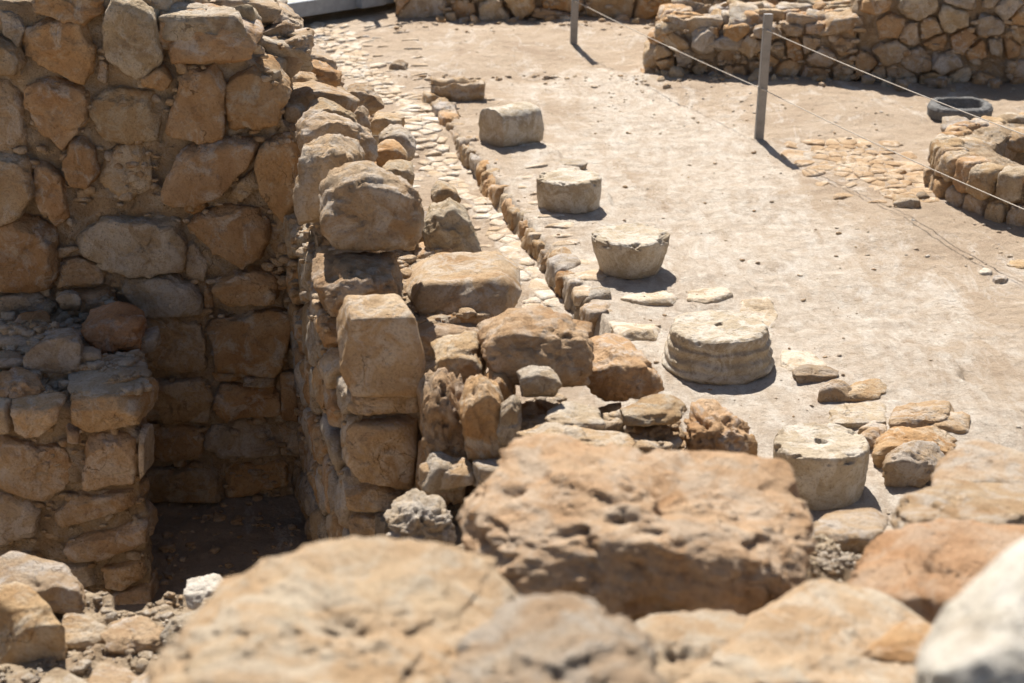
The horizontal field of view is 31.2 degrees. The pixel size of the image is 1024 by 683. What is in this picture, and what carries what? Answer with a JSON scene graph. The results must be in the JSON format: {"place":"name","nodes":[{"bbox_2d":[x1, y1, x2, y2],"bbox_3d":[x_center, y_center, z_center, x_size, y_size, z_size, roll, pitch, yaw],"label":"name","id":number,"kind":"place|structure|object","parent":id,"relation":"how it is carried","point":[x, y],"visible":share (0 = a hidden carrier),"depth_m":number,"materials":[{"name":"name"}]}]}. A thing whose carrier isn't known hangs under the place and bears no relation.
{"place":"outdoors","nodes":[
{"label":"outdoors","id":0,"kind":"place"},
{"bbox_2d":[310,21,606,307],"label":"channel paving","id":1,"kind":"structure","parent":0,"point":[549,298],"depth_m":18.38,"materials":[{"name":"beige stone"}]},
{"bbox_2d":[0,0,1023,682],"bbox_3d":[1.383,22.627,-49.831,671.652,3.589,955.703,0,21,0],"label":"ground","id":2,"kind":"structure","parent":0,"point":[910,306],"depth_m":15.63,"materials":[{"name":"beige soil"}]},
{"bbox_2d":[0,581,67,664],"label":"stone block","id":3,"kind":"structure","parent":2,"relation":"on","point":[32,628],"depth_m":7.73,"materials":[{"name":"beige stone"}]},
{"bbox_2d":[0,551,85,613],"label":"rock","id":4,"kind":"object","parent":2,"relation":"on","point":[57,587],"depth_m":8.46,"materials":[{"name":"beige stone"}]},
{"bbox_2d":[39,668,87,682],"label":"boulder","id":5,"kind":"object","parent":2,"relation":"on","point":[57,675],"visible":1,"depth_m":7.35,"materials":[{"name":"grey stone"}]},
{"bbox_2d":[0,311,161,604],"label":"stone pier","id":6,"kind":"structure","parent":2,"relation":"on","point":[74,485],"depth_m":11.15,"materials":[{"name":"beige stone"}]},
{"bbox_2d":[0,349,22,369],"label":"boulder","id":7,"kind":"object","parent":6,"relation":"on","point":[9,358],"visible":0.81,"depth_m":11.39,"materials":[{"name":"grey stone"}]},
{"bbox_2d":[0,366,45,398],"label":"boulder","id":8,"kind":"object","parent":6,"relation":"on","point":[16,382],"visible":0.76,"depth_m":11.12,"materials":[{"name":"stone"}]},
{"bbox_2d":[14,310,51,323],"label":"boulder","id":9,"kind":"object","parent":6,"relation":"on","point":[44,315],"visible":0.3,"depth_m":11.95,"materials":[{"name":"stone"}]},
{"bbox_2d":[23,328,83,373],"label":"boulder","id":10,"kind":"object","parent":6,"relation":"on","point":[58,351],"visible":0.96,"depth_m":11.31,"materials":[{"name":"brown stone"}]},
{"bbox_2d":[0,296,152,395],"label":"rubble","id":11,"kind":"object","parent":6,"relation":"on","point":[12,328],"visible":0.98,"depth_m":11.58,"materials":[{"name":"grey stone"}]},
{"bbox_2d":[67,355,148,396],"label":"stone slab","id":12,"kind":"structure","parent":6,"relation":"on","point":[87,383],"depth_m":11.15,"materials":[{"name":"grey stone"}]},
{"bbox_2d":[81,301,147,353],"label":"boulder","id":13,"kind":"object","parent":6,"relation":"on","point":[112,327],"visible":0.94,"depth_m":11.67,"materials":[{"name":"stone"}]},
{"bbox_2d":[62,613,108,649],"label":"boulder","id":14,"kind":"object","parent":2,"relation":"on","point":[82,631],"visible":0.59,"depth_m":8.10,"materials":[{"name":"beige stone"}]},
{"bbox_2d":[0,590,182,682],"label":"rubble","id":15,"kind":"object","parent":2,"relation":"on","point":[144,657],"visible":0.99,"depth_m":7.89,"materials":[{"name":"grey stone"}]},
{"bbox_2d":[87,665,137,682],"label":"boulder","id":16,"kind":"object","parent":2,"relation":"on","point":[105,674],"visible":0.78,"depth_m":7.46,"materials":[{"name":"beige stone"}]},
{"bbox_2d":[100,616,164,654],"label":"boulder","id":17,"kind":"object","parent":2,"relation":"on","point":[138,634],"visible":0.74,"depth_m":7.98,"materials":[{"name":"beige stone"}]},
{"bbox_2d":[0,0,314,503],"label":"ruined wall","id":18,"kind":"structure","parent":2,"relation":"on","point":[136,171],"depth_m":12.01,"materials":[{"name":"stone"}]},
{"bbox_2d":[56,290,81,310],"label":"boulder","id":19,"kind":"object","parent":18,"relation":"on","point":[68,300],"visible":1,"depth_m":12.03,"materials":[{"name":"grey stone"}]},
{"bbox_2d":[167,3,263,64],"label":"boulder","id":20,"kind":"object","parent":18,"relation":"on","point":[222,46],"visible":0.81,"depth_m":11.59,"materials":[{"name":"stone"}]},
{"bbox_2d":[210,0,281,26],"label":"boulder","id":21,"kind":"object","parent":18,"relation":"on","point":[269,12],"visible":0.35,"depth_m":12.26,"materials":[{"name":"beige stone"}]},
{"bbox_2d":[225,54,291,130],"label":"boulder","id":22,"kind":"object","parent":18,"relation":"on","point":[251,100],"visible":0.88,"depth_m":11.75,"materials":[{"name":"stone"}]},
{"bbox_2d":[283,103,305,122],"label":"boulder","id":23,"kind":"object","parent":18,"relation":"on","point":[293,113],"visible":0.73,"depth_m":12.00,"materials":[{"name":"beige stone"}]},
{"bbox_2d":[288,80,359,112],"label":"boulder","id":24,"kind":"object","parent":18,"relation":"on","point":[305,93],"visible":0.41,"depth_m":12.35,"materials":[{"name":"beige stone"}]},
{"bbox_2d":[305,97,356,122],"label":"boulder","id":25,"kind":"object","parent":18,"relation":"on","point":[324,104],"visible":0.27,"depth_m":11.96,"materials":[{"name":"beige stone"}]},
{"bbox_2d":[159,596,212,646],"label":"boulder","id":26,"kind":"object","parent":2,"relation":"on","point":[172,629],"visible":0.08,"depth_m":7.93,"materials":[{"name":"grey stone"}]},
{"bbox_2d":[183,573,222,609],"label":"boulder","id":27,"kind":"object","parent":2,"relation":"on","point":[197,590],"visible":0.46,"depth_m":8.28,"materials":[{"name":"white stone"}]},
{"bbox_2d":[152,500,299,606],"bbox_3d":[-1.930,1.182,10.682,1.024,1.387,3.861,0,21,0],"label":"rubble","id":28,"kind":"object","parent":2,"relation":"on","point":[216,517],"visible":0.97,"depth_m":12.11,"materials":[{"name":"beige stone"}]},
{"bbox_2d":[147,536,517,682],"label":"boulder","id":29,"kind":"object","parent":2,"relation":"on","point":[377,609],"visible":0.8,"depth_m":4.27,"materials":[{"name":"stone"}]},
{"bbox_2d":[287,0,394,16],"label":"metal walkway","id":30,"kind":"structure","parent":2,"relation":"on","point":[302,8],"depth_m":24.51,"materials":[{"name":"grey metal"}]},
{"bbox_2d":[282,110,490,542],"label":"ruined wall","id":31,"kind":"structure","parent":2,"relation":"on","point":[357,461],"depth_m":10.20,"materials":[{"name":"stone"}]},
{"bbox_2d":[274,3,303,29],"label":"boulder","id":32,"kind":"object","parent":31,"relation":"on","point":[290,14],"visible":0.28,"depth_m":15.45,"materials":[{"name":"beige stone"}]},
{"bbox_2d":[293,134,364,224],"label":"boulder","id":33,"kind":"object","parent":31,"relation":"on","point":[321,157],"visible":0.62,"depth_m":10.89,"materials":[{"name":"beige stone"}]},
{"bbox_2d":[295,109,377,161],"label":"boulder","id":34,"kind":"object","parent":31,"relation":"on","point":[311,124],"visible":0.57,"depth_m":11.29,"materials":[{"name":"beige stone"}]},
{"bbox_2d":[311,251,403,319],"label":"boulder","id":35,"kind":"object","parent":31,"relation":"on","point":[337,279],"visible":0.66,"depth_m":10.21,"materials":[{"name":"beige stone"}]},
{"bbox_2d":[318,160,424,251],"bbox_3d":[-0.810,-0.736,10.481,0.622,0.534,0.433,0,21,0],"label":"boulder","id":36,"kind":"object","parent":35,"relation":"on","point":[366,205],"visible":1,"depth_m":10.32,"materials":[{"name":"beige stone"}]},
{"bbox_2d":[345,83,383,114],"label":"boulder","id":37,"kind":"object","parent":31,"relation":"on","point":[370,99],"visible":0.48,"depth_m":13.57,"materials":[{"name":"beige stone"}]},
{"bbox_2d":[269,21,484,327],"bbox_3d":[-1.141,-1.249,12.286,1.063,1.692,4.560,-4,21,-11],"label":"rubble","id":38,"kind":"object","parent":31,"relation":"on","point":[406,272],"visible":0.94,"depth_m":11.43,"materials":[{"name":"beige stone"}]},
{"bbox_2d":[336,294,425,397],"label":"stone block","id":39,"kind":"structure","parent":31,"relation":"on","point":[381,350],"depth_m":9.59,"materials":[{"name":"beige stone"}]},
{"bbox_2d":[370,112,404,135],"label":"boulder","id":40,"kind":"object","parent":31,"relation":"on","point":[380,122],"visible":0.61,"depth_m":12.92,"materials":[{"name":"beige stone"}]},
{"bbox_2d":[376,139,407,167],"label":"boulder","id":41,"kind":"object","parent":31,"relation":"on","point":[391,149],"visible":0.59,"depth_m":11.96,"materials":[{"name":"stone"}]},
{"bbox_2d":[378,124,416,160],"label":"boulder","id":42,"kind":"object","parent":31,"relation":"on","point":[403,137],"visible":0.53,"depth_m":12.37,"materials":[{"name":"grey stone"}]},
{"bbox_2d":[382,159,414,186],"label":"boulder","id":43,"kind":"object","parent":31,"relation":"on","point":[404,169],"visible":0.38,"depth_m":11.73,"materials":[{"name":"beige stone"}]},
{"bbox_2d":[431,180,460,202],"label":"boulder","id":44,"kind":"object","parent":31,"relation":"on","point":[441,191],"visible":0.65,"depth_m":12.05,"materials":[{"name":"beige stone"}]},
{"bbox_2d":[418,314,478,356],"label":"boulder","id":45,"kind":"object","parent":31,"relation":"on","point":[428,333],"visible":0.28,"depth_m":10.28,"materials":[{"name":"beige stone"}]},
{"bbox_2d":[422,197,481,252],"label":"boulder","id":46,"kind":"object","parent":31,"relation":"on","point":[448,222],"visible":0.73,"depth_m":11.52,"materials":[{"name":"grey stone"}]},
{"bbox_2d":[430,330,485,383],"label":"boulder","id":47,"kind":"object","parent":31,"relation":"on","point":[458,354],"visible":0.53,"depth_m":9.61,"materials":[{"name":"beige stone"}]},
{"bbox_2d":[406,251,521,317],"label":"stone slab","id":48,"kind":"structure","parent":31,"relation":"on","point":[446,283],"depth_m":10.57,"materials":[{"name":"beige stone"}]},
{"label":"boulder","id":49,"kind":"object","parent":31,"relation":"on","visible":0},
{"bbox_2d":[311,60,342,86],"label":"boulder","id":50,"kind":"object","parent":49,"relation":"on","point":[325,72],"visible":0.43,"depth_m":13.20,"materials":[{"name":"stone"}]},
{"bbox_2d":[383,488,456,544],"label":"boulder","id":51,"kind":"object","parent":2,"relation":"on","point":[416,514],"visible":0.8,"depth_m":8.73,"materials":[{"name":"grey stone"}]},
{"bbox_2d":[430,77,485,101],"bbox_3d":[-0.597,-2.771,20.232,0.609,0.278,0.353,0,21,0],"label":"carved fragment","id":52,"kind":"object","parent":2,"relation":"on","point":[461,89],"visible":0.96,"depth_m":20.12,"materials":[{"name":"beige stone"}]},
{"bbox_2d":[478,102,543,147],"bbox_3d":[-0.005,-2.151,18.190,0.510,0.390,0.436,-14,25,-33],"label":"column fragment","id":53,"kind":"object","parent":2,"relation":"on","point":[514,124],"depth_m":18.05,"materials":[{"name":"stone"}]},
{"bbox_2d":[421,91,612,337],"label":"kerb","id":54,"kind":"structure","parent":2,"relation":"on","point":[557,264],"depth_m":15.69,"materials":[{"name":"beige stone"}]},
{"bbox_2d":[394,0,670,23],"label":"rubble wall","id":55,"kind":"structure","parent":2,"relation":"on","point":[462,11],"depth_m":24.69,"materials":[{"name":"beige stone"}]},
{"bbox_2d":[418,430,679,525],"bbox_3d":[0.336,1.014,9.601,1.901,1.355,1.232,4,21,10],"label":"rock","id":56,"kind":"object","parent":2,"relation":"on","point":[440,472],"depth_m":9.05,"materials":[{"name":"beige stone"}]},
{"bbox_2d":[416,367,466,504],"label":"boulder","id":57,"kind":"object","parent":56,"relation":"on","point":[439,391],"visible":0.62,"depth_m":9.27,"materials":[{"name":"beige stone"}]},
{"bbox_2d":[459,374,503,462],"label":"boulder","id":58,"kind":"object","parent":56,"relation":"on","point":[481,400],"visible":0.83,"depth_m":9.11,"materials":[{"name":"stone"}]},
{"bbox_2d":[484,370,515,400],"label":"boulder","id":59,"kind":"object","parent":56,"relation":"on","point":[507,389],"visible":0.25,"depth_m":9.34,"materials":[{"name":"stone"}]},
{"bbox_2d":[497,395,521,448],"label":"boulder","id":60,"kind":"object","parent":56,"relation":"on","point":[510,422],"visible":0.78,"depth_m":9.04,"materials":[{"name":"grey stone"}]},
{"bbox_2d":[477,304,594,386],"bbox_3d":[0.120,0.055,9.624,0.620,0.376,0.587,0,21,0],"label":"boulder","id":61,"kind":"object","parent":56,"relation":"on","point":[512,341],"visible":0.84,"depth_m":9.41,"materials":[{"name":"beige stone"}]},
{"bbox_2d":[544,401,605,429],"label":"boulder","id":62,"kind":"object","parent":56,"relation":"on","point":[575,413],"visible":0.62,"depth_m":9.06,"materials":[{"name":"grey stone"}]},
{"bbox_2d":[516,422,635,446],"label":"boulder","id":63,"kind":"object","parent":56,"relation":"on","point":[596,438],"visible":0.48,"depth_m":8.87,"materials":[{"name":"beige stone"}]},
{"bbox_2d":[521,393,685,453],"bbox_3d":[0.445,0.478,9.562,0.995,0.348,0.911,9,22,22],"label":"rubble","id":64,"kind":"object","parent":56,"relation":"on","point":[534,410],"visible":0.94,"depth_m":9.47,"materials":[{"name":"beige stone"}]},
{"bbox_2d":[517,365,562,396],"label":"boulder","id":65,"kind":"object","parent":64,"relation":"on","point":[539,381],"visible":1,"depth_m":9.18,"materials":[{"name":"grey stone"}]},
{"bbox_2d":[587,333,664,401],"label":"boulder","id":66,"kind":"object","parent":64,"relation":"on","point":[623,370],"visible":0.84,"depth_m":9.78,"materials":[{"name":"stone"}]},
{"bbox_2d":[620,394,686,426],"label":"boulder","id":67,"kind":"object","parent":64,"relation":"on","point":[659,409],"visible":1,"depth_m":9.30,"materials":[{"name":"beige stone"}]},
{"bbox_2d":[683,398,754,454],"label":"boulder","id":68,"kind":"object","parent":56,"relation":"on","point":[713,424],"visible":0.69,"depth_m":9.39,"materials":[{"name":"stone"}]},
{"bbox_2d":[444,592,662,682],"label":"boulder","id":69,"kind":"object","parent":2,"relation":"on","point":[559,637],"visible":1,"depth_m":4.00,"materials":[{"name":"stone"}]},
{"bbox_2d":[536,168,601,213],"bbox_3d":[0.500,-1.321,16.129,0.578,0.299,0.570,0,21,0],"label":"column drum","id":70,"kind":"object","parent":2,"relation":"on","point":[568,191],"depth_m":15.93,"materials":[{"name":"stone"}]},
{"bbox_2d":[570,0,578,43],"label":"rope post","id":71,"kind":"object","parent":2,"relation":"on","point":[574,22],"visible":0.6,"depth_m":23.06,"materials":[{"name":"metal"}]},
{"bbox_2d":[591,222,669,279],"bbox_3d":[0.928,-0.701,14.391,0.619,0.327,0.621,0,21,0],"label":"column drum","id":72,"kind":"object","parent":2,"relation":"on","point":[633,251],"depth_m":14.20,"materials":[{"name":"stone"}]},
{"bbox_2d":[456,433,817,622],"bbox_3d":[0.398,0.624,5.961,1.166,0.440,1.019,0,21,0],"label":"boulder","id":73,"kind":"object","parent":2,"relation":"on","point":[634,534],"visible":0.86,"depth_m":5.71,"materials":[{"name":"stone"}]},
{"bbox_2d":[640,27,671,73],"bbox_3d":[1.726,-3.407,21.666,0.431,0.692,0.442,0,21,0],"label":"boulder pile","id":74,"kind":"object","parent":2,"relation":"on","point":[650,65],"visible":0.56,"depth_m":21.57,"materials":[{"name":"beige stone"}]},
{"bbox_2d":[451,103,880,421],"bbox_3d":[1.657,-0.979,14.689,4.681,1.053,11.503,0,21,0],"label":"rubble","id":75,"kind":"object","parent":2,"relation":"on","point":[756,262],"visible":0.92,"depth_m":15.53,"materials":[{"name":"beige stone"}]},
{"bbox_2d":[394,18,1018,91],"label":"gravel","id":76,"kind":"structure","parent":2,"relation":"on","point":[662,78],"depth_m":21.31,"materials":[{"name":"gravel"}]},
{"bbox_2d":[635,609,781,682],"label":"boulder","id":77,"kind":"object","parent":2,"relation":"on","point":[687,643],"visible":0.4,"depth_m":5.10,"materials":[{"name":"stone"}]},
{"bbox_2d":[404,27,1021,273],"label":"gravel","id":78,"kind":"structure","parent":2,"relation":"on","point":[984,224],"depth_m":18.89,"materials":[{"name":"gravel"}]},
{"bbox_2d":[661,310,774,384],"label":"moulded plinth","id":79,"kind":"structure","parent":2,"relation":"on","point":[720,347],"depth_m":12.38,"materials":[{"name":"stone"}]},
{"bbox_2d":[609,287,826,370],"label":"platform paving","id":80,"kind":"structure","parent":2,"relation":"on","point":[790,360],"depth_m":13.58,"materials":[{"name":"stone"}]},
{"bbox_2d":[792,364,838,383],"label":"boulder","id":81,"kind":"object","parent":80,"relation":"on","point":[804,373],"visible":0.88,"depth_m":12.33,"materials":[{"name":"grey stone"}]},
{"bbox_2d":[651,0,864,81],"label":"rubble wall","id":82,"kind":"structure","parent":2,"relation":"on","point":[833,34],"depth_m":21.32,"materials":[{"name":"beige stone"}]},
{"bbox_2d":[691,29,715,54],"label":"boulder","id":83,"kind":"object","parent":82,"relation":"on","point":[702,40],"visible":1,"depth_m":21.26,"materials":[{"name":"grey stone"}]},
{"bbox_2d":[709,35,744,51],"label":"boulder","id":84,"kind":"object","parent":82,"relation":"on","point":[721,43],"visible":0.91,"depth_m":21.25,"materials":[{"name":"brown stone"}]},
{"bbox_2d":[754,13,772,139],"bbox_3d":[2.518,-2.598,18.388,0.128,1.372,0.060,-3,21,-8],"label":"rope post","id":85,"kind":"object","parent":2,"relation":"on","point":[763,78],"visible":0.81,"depth_m":18.34,"materials":[{"name":"metal"}]},
{"bbox_2d":[762,88,1023,209],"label":"rope","id":86,"kind":"object","parent":85,"relation":"attached to","point":[763,89],"visible":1,"depth_m":16.13,"materials":[{"name":"fabric"}]},
{"bbox_2d":[766,29,1023,134],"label":"rope","id":87,"kind":"object","parent":85,"relation":"attached to","point":[767,30],"visible":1,"depth_m":15.93,"materials":[{"name":"fabric"}]},
{"bbox_2d":[677,579,932,682],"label":"boulder","id":88,"kind":"object","parent":2,"relation":"on","point":[821,631],"visible":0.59,"depth_m":5.01,"materials":[{"name":"stone"}]},
{"bbox_2d":[861,617,931,663],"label":"boulder","id":89,"kind":"object","parent":88,"relation":"on","point":[902,641],"visible":0.61,"depth_m":4.98,"materials":[{"name":"stone"}]},
{"bbox_2d":[773,422,869,509],"bbox_3d":[1.795,0.733,10.716,0.556,0.356,0.558,0,21,0],"label":"column drum","id":90,"kind":"object","parent":2,"relation":"on","point":[829,463],"depth_m":10.51,"materials":[{"name":"stone"}]},
{"bbox_2d":[817,379,851,401],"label":"boulder","id":91,"kind":"object","parent":2,"relation":"on","point":[835,390],"visible":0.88,"depth_m":11.95,"materials":[{"name":"beige stone"}]},
{"bbox_2d":[810,508,888,554],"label":"boulder","id":92,"kind":"object","parent":2,"relation":"on","point":[856,531],"visible":0.66,"depth_m":7.79,"materials":[{"name":"beige stone"}]},
{"bbox_2d":[828,402,886,427],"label":"boulder","id":93,"kind":"object","parent":2,"relation":"on","point":[853,415],"visible":0.74,"depth_m":11.68,"materials":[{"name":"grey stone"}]},
{"bbox_2d":[780,137,939,202],"bbox_3d":[3.316,-1.599,17.487,1.341,0.168,2.435,0,21,0],"label":"paving patch","id":94,"kind":"object","parent":2,"relation":"on","point":[891,177],"visible":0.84,"depth_m":17.56,"materials":[{"name":"beige stone"}]},
{"bbox_2d":[848,378,886,401],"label":"boulder","id":95,"kind":"object","parent":2,"relation":"on","point":[871,389],"visible":0.81,"depth_m":12.03,"materials":[{"name":"beige stone"}]},
{"bbox_2d":[892,193,920,208],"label":"boulder","id":96,"kind":"object","parent":2,"relation":"on","point":[906,200],"visible":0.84,"depth_m":16.17,"materials":[{"name":"beige stone"}]},
{"bbox_2d":[882,440,944,487],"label":"boulder","id":97,"kind":"object","parent":2,"relation":"on","point":[912,463],"visible":0.89,"depth_m":10.76,"materials":[{"name":"beige stone"}]},
{"bbox_2d":[871,426,957,467],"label":"boulder","id":98,"kind":"object","parent":2,"relation":"on","point":[889,440],"visible":0.52,"depth_m":11.18,"materials":[{"name":"stone"}]},
{"bbox_2d":[888,400,953,427],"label":"boulder","id":99,"kind":"object","parent":2,"relation":"on","point":[920,414],"visible":0.71,"depth_m":11.58,"materials":[{"name":"beige stone"}]},
{"bbox_2d":[847,518,1023,623],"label":"boulder","id":100,"kind":"object","parent":2,"relation":"on","point":[927,571],"visible":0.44,"depth_m":5.82,"materials":[{"name":"stone"}]},
{"bbox_2d":[850,0,1023,91],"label":"rubble wall","id":101,"kind":"structure","parent":2,"relation":"on","point":[939,43],"depth_m":20.97,"materials":[{"name":"grey stone"}]},
{"bbox_2d":[930,411,970,433],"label":"boulder","id":102,"kind":"object","parent":2,"relation":"on","point":[957,422],"visible":0.69,"depth_m":11.50,"materials":[{"name":"beige stone"}]},
{"bbox_2d":[889,478,1023,528],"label":"boulder","id":103,"kind":"object","parent":2,"relation":"on","point":[989,502],"visible":0.65,"depth_m":6.56,"materials":[{"name":"beige stone"}]},
{"bbox_2d":[927,96,992,121],"bbox_3d":[4.786,-2.464,19.606,0.698,0.204,0.691,0,21,0],"label":"stone mortar","id":104,"kind":"object","parent":2,"relation":"on","point":[977,107],"visible":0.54,"depth_m":19.49,"materials":[{"name":"stone"}]},
{"bbox_2d":[914,538,1023,682],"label":"boulder","id":105,"kind":"object","parent":2,"relation":"on","point":[975,634],"visible":1,"depth_m":3.38,"materials":[{"name":"white stone"}]},
{"bbox_2d":[923,112,1023,225],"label":"round basin","id":106,"kind":"object","parent":2,"relation":"on","point":[972,154],"visible":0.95,"depth_m":16.32,"materials":[{"name":"beige stone"}]},
{"bbox_2d":[930,438,1023,486],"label":"boulder","id":107,"kind":"object","parent":2,"relation":"on","point":[976,460],"visible":0.53,"depth_m":7.13,"materials":[{"name":"stone"}]},
{"bbox_2d":[809,512,889,582],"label":"gravel","id":108,"kind":"structure","parent":0,"point":[831,551],"depth_m":7.35,"materials":[{"name":"gravel"}]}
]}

